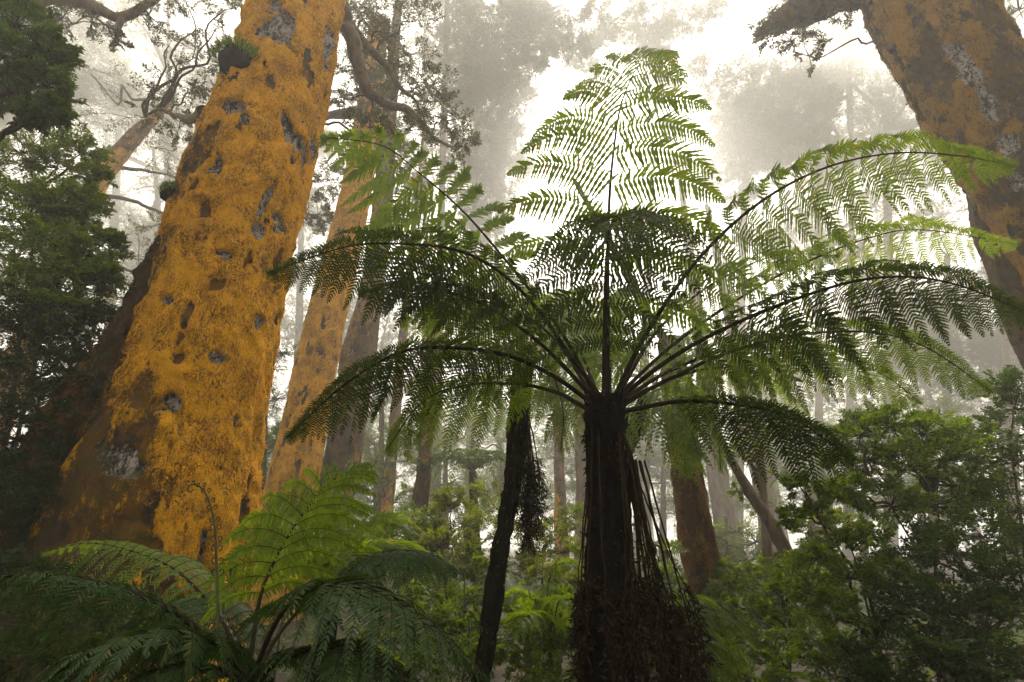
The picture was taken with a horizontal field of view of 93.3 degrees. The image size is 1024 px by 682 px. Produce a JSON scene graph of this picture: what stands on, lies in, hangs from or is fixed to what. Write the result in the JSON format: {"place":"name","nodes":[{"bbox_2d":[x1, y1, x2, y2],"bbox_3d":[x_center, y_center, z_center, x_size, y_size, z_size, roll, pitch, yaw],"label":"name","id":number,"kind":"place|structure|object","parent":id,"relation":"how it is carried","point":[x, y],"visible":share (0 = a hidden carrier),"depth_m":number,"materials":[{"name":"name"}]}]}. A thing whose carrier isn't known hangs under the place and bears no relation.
{"place":"outdoors","nodes":[
{"label":"outdoors","id":0,"kind":"place"},
{"bbox_2d":[0,0,1023,547],"label":"sky","id":1,"kind":"structure","parent":0,"point":[728,33],"materials":[{"name":"white"}]},
{"bbox_2d":[246,548,1023,681],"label":"ground","id":2,"kind":"structure","parent":0,"point":[499,672],"depth_m":9.44,"materials":[{"name":"green plant"}]},
{"bbox_2d":[0,0,89,140],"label":"tree","id":3,"kind":"object","parent":2,"relation":"on","point":[26,69],"visible":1,"depth_m":4.70,"materials":[{"name":"green plant"}]},
{"bbox_2d":[0,281,116,586],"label":"shrub","id":4,"kind":"object","parent":2,"relation":"on","point":[56,349],"visible":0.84,"depth_m":4.74,"materials":[{"name":"green plant"}]},
{"bbox_2d":[0,122,141,458],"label":"tree","id":5,"kind":"object","parent":2,"relation":"on","point":[51,217],"visible":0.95,"depth_m":5.69,"materials":[{"name":"green plant"}]},
{"bbox_2d":[0,0,179,430],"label":"misty tree","id":6,"kind":"object","parent":2,"relation":"on","point":[83,90],"visible":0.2,"depth_m":45.04,"materials":[{"name":"grey plant"}]},
{"bbox_2d":[0,53,192,449],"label":"leaning tree","id":7,"kind":"object","parent":2,"relation":"on","point":[128,142],"visible":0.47,"depth_m":17.14,"materials":[{"name":"brown plant"}]},
{"bbox_2d":[0,0,196,53],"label":"overhanging tree","id":8,"kind":"object","parent":2,"relation":"on","point":[95,9],"visible":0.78,"depth_m":9.36,"materials":[{"name":"brown plant"}]},
{"bbox_2d":[0,542,208,681],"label":"fern","id":9,"kind":"object","parent":2,"relation":"on","point":[15,561],"visible":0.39,"depth_m":2.87,"materials":[{"name":"green plant"}]},
{"bbox_2d":[60,138,182,329],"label":"misty tree","id":10,"kind":"object","parent":2,"relation":"on","point":[157,201],"visible":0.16,"depth_m":49.37,"materials":[{"name":"grey plant"}]},
{"bbox_2d":[44,6,215,328],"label":"misty tree","id":11,"kind":"object","parent":2,"relation":"on","point":[118,182],"visible":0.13,"depth_m":64.77,"materials":[{"name":"grey plant"}]},
{"bbox_2d":[96,0,243,206],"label":"misty tree","id":12,"kind":"object","parent":2,"relation":"on","point":[160,57],"visible":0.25,"depth_m":48.97,"materials":[{"name":"grey plant"}]},
{"bbox_2d":[0,0,481,681],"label":"lichen tree","id":13,"kind":"object","parent":2,"relation":"on","point":[184,350],"visible":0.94,"depth_m":5.57,"materials":[{"name":"orange plant"}]},
{"bbox_2d":[156,179,177,200],"bbox_3d":[-4.258,-1.879,6.157,0.463,0.328,0.474,0,-23,0],"label":"epiphyte","id":14,"kind":"object","parent":13,"relation":"attached to","point":[167,190],"visible":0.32,"depth_m":6.01,"materials":[{"name":"green plant"}]},
{"bbox_2d":[208,33,263,74],"bbox_3d":[-3.892,-3.983,6.924,0.862,0.596,0.840,0,-23,0],"label":"epiphyte","id":15,"kind":"object","parent":13,"relation":"attached to","point":[237,54],"visible":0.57,"depth_m":6.70,"materials":[{"name":"green plant"}]},
{"bbox_2d":[0,461,490,681],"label":"ground fern","id":16,"kind":"object","parent":2,"relation":"on","point":[217,639],"visible":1,"depth_m":1.57,"materials":[{"name":"green plant"}]},
{"bbox_2d":[266,401,281,478],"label":"tree","id":17,"kind":"object","parent":2,"relation":"on","point":[271,422],"visible":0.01,"depth_m":82.65,"materials":[{"name":"grey plant"}]},
{"bbox_2d":[261,342,298,493],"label":"understory tree","id":18,"kind":"object","parent":2,"relation":"on","point":[265,463],"visible":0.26,"depth_m":14.80,"materials":[{"name":"grey plant"}]},
{"bbox_2d":[266,395,366,501],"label":"understory tree","id":19,"kind":"object","parent":2,"relation":"on","point":[269,459],"visible":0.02,"depth_m":21.55,"materials":[{"name":"grey plant"}]},
{"bbox_2d":[254,489,379,681],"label":"shrub","id":20,"kind":"object","parent":2,"relation":"on","point":[368,537],"visible":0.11,"depth_m":6.64,"materials":[{"name":"green plant"}]},
{"bbox_2d":[246,0,412,624],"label":"lichen tree","id":21,"kind":"object","parent":2,"relation":"on","point":[315,365],"visible":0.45,"depth_m":13.84,"materials":[{"name":"orange plant"}]},
{"bbox_2d":[278,410,385,526],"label":"understory tree","id":22,"kind":"object","parent":2,"relation":"on","point":[366,434],"visible":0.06,"depth_m":25.98,"materials":[{"name":"grey plant"}]},
{"bbox_2d":[278,125,391,364],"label":"misty tree","id":23,"kind":"object","parent":2,"relation":"on","point":[288,323],"visible":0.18,"depth_m":53.51,"materials":[{"name":"grey plant"}]},
{"bbox_2d":[244,499,441,681],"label":"ground fern","id":24,"kind":"object","parent":2,"relation":"on","point":[389,520],"visible":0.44,"depth_m":3.55,"materials":[{"name":"green plant"}]},
{"bbox_2d":[282,280,449,516],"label":"tree","id":25,"kind":"object","parent":2,"relation":"on","point":[388,335],"visible":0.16,"depth_m":50.48,"materials":[{"name":"grey plant"}]},
{"bbox_2d":[308,2,438,595],"bbox_3d":[-4.954,-4.056,18.586,3.497,25.705,3.854,16,-27,-33],"label":"mossy tree","id":26,"kind":"object","parent":2,"relation":"on","point":[359,341],"visible":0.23,"depth_m":15.71,"materials":[{"name":"brown plant"}]},
{"bbox_2d":[355,397,435,537],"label":"understory tree","id":27,"kind":"object","parent":2,"relation":"on","point":[381,482],"visible":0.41,"depth_m":17.70,"materials":[{"name":"green plant"}]},
{"bbox_2d":[325,418,465,521],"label":"understory tree","id":28,"kind":"object","parent":2,"relation":"on","point":[406,498],"visible":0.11,"depth_m":26.13,"materials":[{"name":"grey plant"}]},
{"bbox_2d":[380,137,423,586],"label":"distant tree","id":29,"kind":"object","parent":2,"relation":"on","point":[387,503],"visible":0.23,"depth_m":18.58,"materials":[{"name":"brown plant"}]},
{"bbox_2d":[366,499,459,601],"bbox_3d":[-1.635,3.414,6.995,1.397,2.302,2.533,9,-24,-21],"label":"shrub","id":30,"kind":"object","parent":2,"relation":"on","point":[404,509],"visible":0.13,"depth_m":7.71,"materials":[{"name":"green plant"}]},
{"bbox_2d":[385,407,450,495],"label":"tree","id":31,"kind":"object","parent":2,"relation":"on","point":[417,457],"visible":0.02,"depth_m":95.17,"materials":[{"name":"grey plant"}]},
{"bbox_2d":[341,568,505,681],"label":"shrub","id":32,"kind":"object","parent":2,"relation":"on","point":[458,626],"visible":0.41,"depth_m":4.10,"materials":[{"name":"green plant"}]},
{"bbox_2d":[390,283,460,637],"bbox_3d":[-1.906,2.158,11.039,1.381,8.330,1.138,15,-27,-32],"label":"thin tree","id":33,"kind":"object","parent":2,"relation":"on","point":[421,492],"visible":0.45,"depth_m":10.56,"materials":[{"name":"green plant"}]},
{"bbox_2d":[359,397,495,547],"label":"understory tree","id":34,"kind":"object","parent":2,"relation":"on","point":[439,432],"visible":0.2,"depth_m":25.54,"materials":[{"name":"grey plant"}]},
{"bbox_2d":[362,412,505,588],"bbox_3d":[-2.763,5.955,19.498,5.813,7.782,4.614,0,-23,0],"label":"understory tree","id":35,"kind":"object","parent":2,"relation":"on","point":[444,474],"visible":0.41,"depth_m":19.54,"materials":[{"name":"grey plant"}]},
{"bbox_2d":[334,0,545,550],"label":"misty tree","id":36,"kind":"object","parent":2,"relation":"on","point":[407,136],"visible":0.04,"depth_m":69.00,"materials":[{"name":"grey plant"}]},
{"bbox_2d":[402,482,492,681],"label":"shrub","id":37,"kind":"object","parent":2,"relation":"on","point":[442,504],"visible":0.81,"depth_m":6.36,"materials":[{"name":"green plant"}]},
{"bbox_2d":[412,448,505,633],"bbox_3d":[-0.863,4.266,10.201,2.611,3.723,2.491,8,-24,-18],"label":"tree fern","id":38,"kind":"object","parent":2,"relation":"on","point":[472,465],"visible":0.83,"depth_m":10.51,"materials":[{"name":"green plant"}]},
{"bbox_2d":[397,399,546,581],"bbox_3d":[-1.942,6.941,23.617,7.667,9.134,5.010,0,-23,0],"label":"understory tree","id":39,"kind":"object","parent":2,"relation":"on","point":[467,481],"visible":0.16,"depth_m":23.80,"materials":[{"name":"grey plant"}]},
{"bbox_2d":[448,397,505,509],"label":"tree","id":40,"kind":"object","parent":2,"relation":"on","point":[492,448],"visible":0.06,"depth_m":75.23,"materials":[{"name":"grey plant"}]},
{"bbox_2d":[398,95,561,561],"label":"misty tree","id":41,"kind":"object","parent":2,"relation":"on","point":[519,259],"visible":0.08,"depth_m":57.81,"materials":[{"name":"grey plant"}]},
{"bbox_2d":[441,406,530,589],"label":"understory tree","id":42,"kind":"object","parent":2,"relation":"on","point":[500,474],"visible":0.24,"depth_m":19.84,"materials":[{"name":"grey plant"}]},
{"bbox_2d":[393,0,580,567],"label":"misty tree","id":43,"kind":"object","parent":2,"relation":"on","point":[491,94],"visible":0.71,"depth_m":43.26,"materials":[{"name":"grey plant"}]},
{"bbox_2d":[459,399,574,585],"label":"understory tree","id":44,"kind":"object","parent":2,"relation":"on","point":[540,440],"visible":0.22,"depth_m":22.27,"materials":[{"name":"grey plant"}]},
{"bbox_2d":[463,264,575,445],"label":"tree","id":45,"kind":"object","parent":2,"relation":"on","point":[540,285],"visible":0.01,"depth_m":58.07,"materials":[{"name":"grey plant"}]},
{"bbox_2d":[404,269,637,681],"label":"tree fern","id":46,"kind":"object","parent":2,"relation":"on","point":[518,467],"visible":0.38,"depth_m":4.08,"materials":[{"name":"green plant"}]},
{"bbox_2d":[461,477,587,592],"bbox_3d":[0.085,2.686,6.795,2.192,1.838,2.458,-5,-23,12],"label":"shrub","id":47,"kind":"object","parent":2,"relation":"on","point":[535,569],"visible":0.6,"depth_m":6.32,"materials":[{"name":"green plant"}]},
{"bbox_2d":[472,583,577,681],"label":"shrub","id":48,"kind":"object","parent":2,"relation":"on","point":[549,641],"visible":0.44,"depth_m":3.69,"materials":[{"name":"green plant"}]},
{"bbox_2d":[428,0,650,552],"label":"misty tree","id":49,"kind":"object","parent":2,"relation":"on","point":[570,45],"visible":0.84,"depth_m":43.29,"materials":[{"name":"grey plant"}]},
{"bbox_2d":[499,557,583,680],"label":"ground fern","id":50,"kind":"object","parent":2,"relation":"on","point":[543,611],"visible":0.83,"depth_m":3.81,"materials":[{"name":"green plant"}]},
{"bbox_2d":[534,349,570,587],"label":"distant tree","id":51,"kind":"object","parent":2,"relation":"on","point":[560,497],"visible":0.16,"depth_m":16.25,"materials":[{"name":"grey plant"}]},
{"bbox_2d":[536,437,575,511],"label":"tree","id":52,"kind":"object","parent":2,"relation":"on","point":[553,469],"visible":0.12,"depth_m":88.74,"materials":[{"name":"grey plant"}]},
{"bbox_2d":[568,330,599,581],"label":"distant tree","id":53,"kind":"object","parent":2,"relation":"on","point":[580,465],"visible":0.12,"depth_m":14.51,"materials":[{"name":"grey plant"}]},
{"bbox_2d":[531,286,636,472],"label":"tree","id":54,"kind":"object","parent":2,"relation":"on","point":[564,386],"visible":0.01,"depth_m":56.96,"materials":[{"name":"grey plant"}]},
{"bbox_2d":[533,394,644,564],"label":"understory tree","id":55,"kind":"object","parent":2,"relation":"on","point":[551,458],"visible":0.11,"depth_m":22.35,"materials":[{"name":"grey plant"}]},
{"bbox_2d":[538,403,665,506],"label":"understory tree","id":56,"kind":"object","parent":2,"relation":"on","point":[573,493],"visible":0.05,"depth_m":22.68,"materials":[{"name":"grey plant"}]},
{"bbox_2d":[212,564,1023,681],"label":"ground cover","id":57,"kind":"object","parent":2,"relation":"on","point":[1017,639],"visible":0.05,"depth_m":7.72,"materials":[{"name":"green plant"}]},
{"bbox_2d":[542,418,705,573],"bbox_3d":[4.995,6.705,22.165,8.031,8.476,4.674,0,-23,0],"label":"understory tree","id":58,"kind":"object","parent":2,"relation":"on","point":[648,485],"visible":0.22,"depth_m":21.81,"materials":[{"name":"grey plant"}]},
{"bbox_2d":[264,45,1023,681],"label":"tree fern","id":59,"kind":"object","parent":2,"relation":"on","point":[616,619],"visible":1,"depth_m":3.03,"materials":[{"name":"green plant"}]},
{"bbox_2d":[558,0,732,563],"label":"misty tree","id":60,"kind":"object","parent":2,"relation":"on","point":[655,32],"visible":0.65,"depth_m":56.68,"materials":[{"name":"grey plant"}]},
{"bbox_2d":[629,401,670,543],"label":"tree","id":61,"kind":"object","parent":2,"relation":"on","point":[653,538],"visible":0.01,"depth_m":73.92,"materials":[{"name":"grey plant"}]},
{"bbox_2d":[629,407,712,581],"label":"understory tree","id":62,"kind":"object","parent":2,"relation":"on","point":[662,493],"visible":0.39,"depth_m":22.42,"materials":[{"name":"grey plant"}]},
{"bbox_2d":[652,414,708,496],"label":"tree","id":63,"kind":"object","parent":2,"relation":"on","point":[670,468],"visible":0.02,"depth_m":93.07,"materials":[{"name":"grey plant"}]},
{"bbox_2d":[633,536,739,624],"bbox_3d":[2.102,3.341,6.052,1.323,1.715,2.207,-16,-27,33],"label":"shrub","id":64,"kind":"object","parent":2,"relation":"on","point":[713,583],"visible":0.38,"depth_m":6.13,"materials":[{"name":"green plant"}]},
{"bbox_2d":[573,322,821,486],"bbox_3d":[2.591,1.591,5.581,3.625,5.144,2.534,0,-23,0],"label":"tree fern","id":65,"kind":"object","parent":2,"relation":"on","point":[685,436],"visible":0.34,"depth_m":4.96,"materials":[{"name":"green plant"}]},
{"bbox_2d":[655,334,750,681],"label":"mossy tree","id":66,"kind":"object","parent":2,"relation":"on","point":[695,529],"visible":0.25,"depth_m":6.83,"materials":[{"name":"brown plant"}]},
{"bbox_2d":[656,592,761,681],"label":"ground fern","id":67,"kind":"object","parent":2,"relation":"on","point":[718,607],"visible":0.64,"depth_m":3.01,"materials":[{"name":"green plant"}]},
{"bbox_2d":[650,425,777,535],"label":"understory tree","id":68,"kind":"object","parent":2,"relation":"on","point":[704,466],"visible":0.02,"depth_m":25.75,"materials":[{"name":"grey plant"}]},
{"bbox_2d":[678,178,751,587],"bbox_3d":[9.151,0.141,23.792,1.312,21.808,1.238,0,-23,0],"label":"distant tree","id":69,"kind":"object","parent":2,"relation":"on","point":[722,504],"visible":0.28,"depth_m":20.85,"materials":[{"name":"grey plant"}]},
{"bbox_2d":[573,178,860,678],"bbox_3d":[2.755,0.710,7.277,3.319,8.105,0.254,0,-23,0],"label":"leaning tree","id":70,"kind":"object","parent":2,"relation":"on","point":[779,540],"visible":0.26,"depth_m":6.62,"materials":[{"name":"brown plant"}]},
{"bbox_2d":[712,515,774,573],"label":"understory tree","id":71,"kind":"object","parent":2,"relation":"on","point":[748,543],"visible":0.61,"depth_m":11.97,"materials":[{"name":"green plant"}]},
{"bbox_2d":[705,204,784,567],"bbox_3d":[11.977,1.266,25.475,1.297,21.027,1.307,0,-23,0],"label":"distant tree","id":72,"kind":"object","parent":2,"relation":"on","point":[771,494],"visible":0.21,"depth_m":23.12,"materials":[{"name":"grey plant"}]},
{"bbox_2d":[657,45,856,543],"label":"misty tree","id":73,"kind":"object","parent":2,"relation":"on","point":[740,126],"visible":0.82,"depth_m":48.16,"materials":[{"name":"grey plant"}]},
{"bbox_2d":[725,422,793,666],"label":"forked tree","id":74,"kind":"object","parent":2,"relation":"on","point":[767,550],"visible":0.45,"depth_m":7.70,"materials":[{"name":"grey plant"}]},
{"bbox_2d":[709,313,824,542],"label":"tree","id":75,"kind":"object","parent":2,"relation":"on","point":[776,486],"visible":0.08,"depth_m":46.05,"materials":[{"name":"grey plant"}]},
{"bbox_2d":[745,362,814,502],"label":"tree","id":76,"kind":"object","parent":2,"relation":"on","point":[797,382],"visible":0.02,"depth_m":68.29,"materials":[{"name":"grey plant"}]},
{"bbox_2d":[727,391,846,579],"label":"understory tree","id":77,"kind":"object","parent":2,"relation":"on","point":[742,506],"visible":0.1,"depth_m":23.87,"materials":[{"name":"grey plant"}]},
{"bbox_2d":[658,126,928,567],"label":"misty tree","id":78,"kind":"object","parent":2,"relation":"on","point":[818,393],"visible":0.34,"depth_m":44.43,"materials":[{"name":"grey plant"}]},
{"bbox_2d":[717,499,878,681],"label":"shrub","id":79,"kind":"object","parent":2,"relation":"on","point":[727,580],"visible":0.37,"depth_m":5.95,"materials":[{"name":"green plant"}]},
{"bbox_2d":[710,541,902,681],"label":"shrub","id":80,"kind":"object","parent":2,"relation":"on","point":[768,610],"visible":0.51,"depth_m":3.78,"materials":[{"name":"green plant"}]},
{"bbox_2d":[743,400,884,567],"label":"understory tree","id":81,"kind":"object","parent":2,"relation":"on","point":[798,498],"visible":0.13,"depth_m":24.33,"materials":[{"name":"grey plant"}]},
{"bbox_2d":[789,406,890,571],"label":"understory tree","id":82,"kind":"object","parent":2,"relation":"on","point":[815,415],"visible":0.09,"depth_m":25.27,"materials":[{"name":"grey plant"}]},
{"bbox_2d":[747,10,945,564],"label":"misty tree","id":83,"kind":"object","parent":2,"relation":"on","point":[848,552],"visible":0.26,"depth_m":56.64,"materials":[{"name":"grey plant"}]},
{"bbox_2d":[774,459,919,658],"bbox_3d":[2.664,2.055,3.769,1.084,2.320,0.816,0,-23,0],"label":"shrub","id":84,"kind":"object","parent":2,"relation":"on","point":[840,571],"visible":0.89,"depth_m":3.90,"materials":[{"name":"green plant"}]},
{"bbox_2d":[771,10,942,563],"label":"misty tree","id":85,"kind":"object","parent":2,"relation":"on","point":[880,103],"visible":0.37,"depth_m":58.64,"materials":[{"name":"grey plant"}]},
{"bbox_2d":[744,0,1023,369],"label":"leaning tree","id":86,"kind":"object","parent":2,"relation":"on","point":[956,67],"visible":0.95,"depth_m":7.39,"materials":[{"name":"brown plant"}]},
{"bbox_2d":[827,395,952,562],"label":"understory tree","id":87,"kind":"object","parent":2,"relation":"on","point":[854,510],"visible":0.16,"depth_m":24.04,"materials":[{"name":"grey plant"}]},
{"bbox_2d":[793,165,1023,565],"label":"misty tree","id":88,"kind":"object","parent":2,"relation":"on","point":[987,339],"visible":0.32,"depth_m":41.64,"materials":[{"name":"grey plant"}]},
{"bbox_2d":[824,247,996,547],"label":"tree","id":89,"kind":"object","parent":2,"relation":"on","point":[925,389],"visible":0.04,"depth_m":56.70,"materials":[{"name":"grey plant"}]},
{"bbox_2d":[808,395,1022,681],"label":"shrub","id":90,"kind":"object","parent":2,"relation":"on","point":[943,438],"visible":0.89,"depth_m":4.67,"materials":[{"name":"green plant"}]},
{"bbox_2d":[856,393,979,574],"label":"understory tree","id":91,"kind":"object","parent":2,"relation":"on","point":[931,570],"visible":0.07,"depth_m":23.12,"materials":[{"name":"grey plant"}]},
{"bbox_2d":[869,394,974,572],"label":"understory tree","id":92,"kind":"object","parent":2,"relation":"on","point":[952,403],"visible":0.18,"depth_m":22.39,"materials":[{"name":"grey plant"}]},
{"bbox_2d":[828,507,1023,681],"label":"shrub","id":93,"kind":"object","parent":2,"relation":"on","point":[980,600],"visible":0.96,"depth_m":3.37,"materials":[{"name":"green plant"}]},
{"bbox_2d":[841,240,1023,564],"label":"misty tree","id":94,"kind":"object","parent":2,"relation":"on","point":[978,347],"visible":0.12,"depth_m":41.05,"materials":[{"name":"grey plant"}]},
{"bbox_2d":[898,384,1023,551],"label":"tree","id":95,"kind":"object","parent":2,"relation":"on","point":[965,543],"visible":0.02,"depth_m":71.29,"materials":[{"name":"grey plant"}]},
{"bbox_2d":[905,0,1023,573],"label":"misty tree","id":96,"kind":"object","parent":2,"relation":"on","point":[1006,352],"visible":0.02,"depth_m":33.16,"materials":[{"name":"grey plant"}]},
{"bbox_2d":[941,365,1023,591],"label":"shrub","id":97,"kind":"object","parent":2,"relation":"on","point":[1008,377],"visible":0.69,"depth_m":4.79,"materials":[{"name":"green plant"}]}
]}

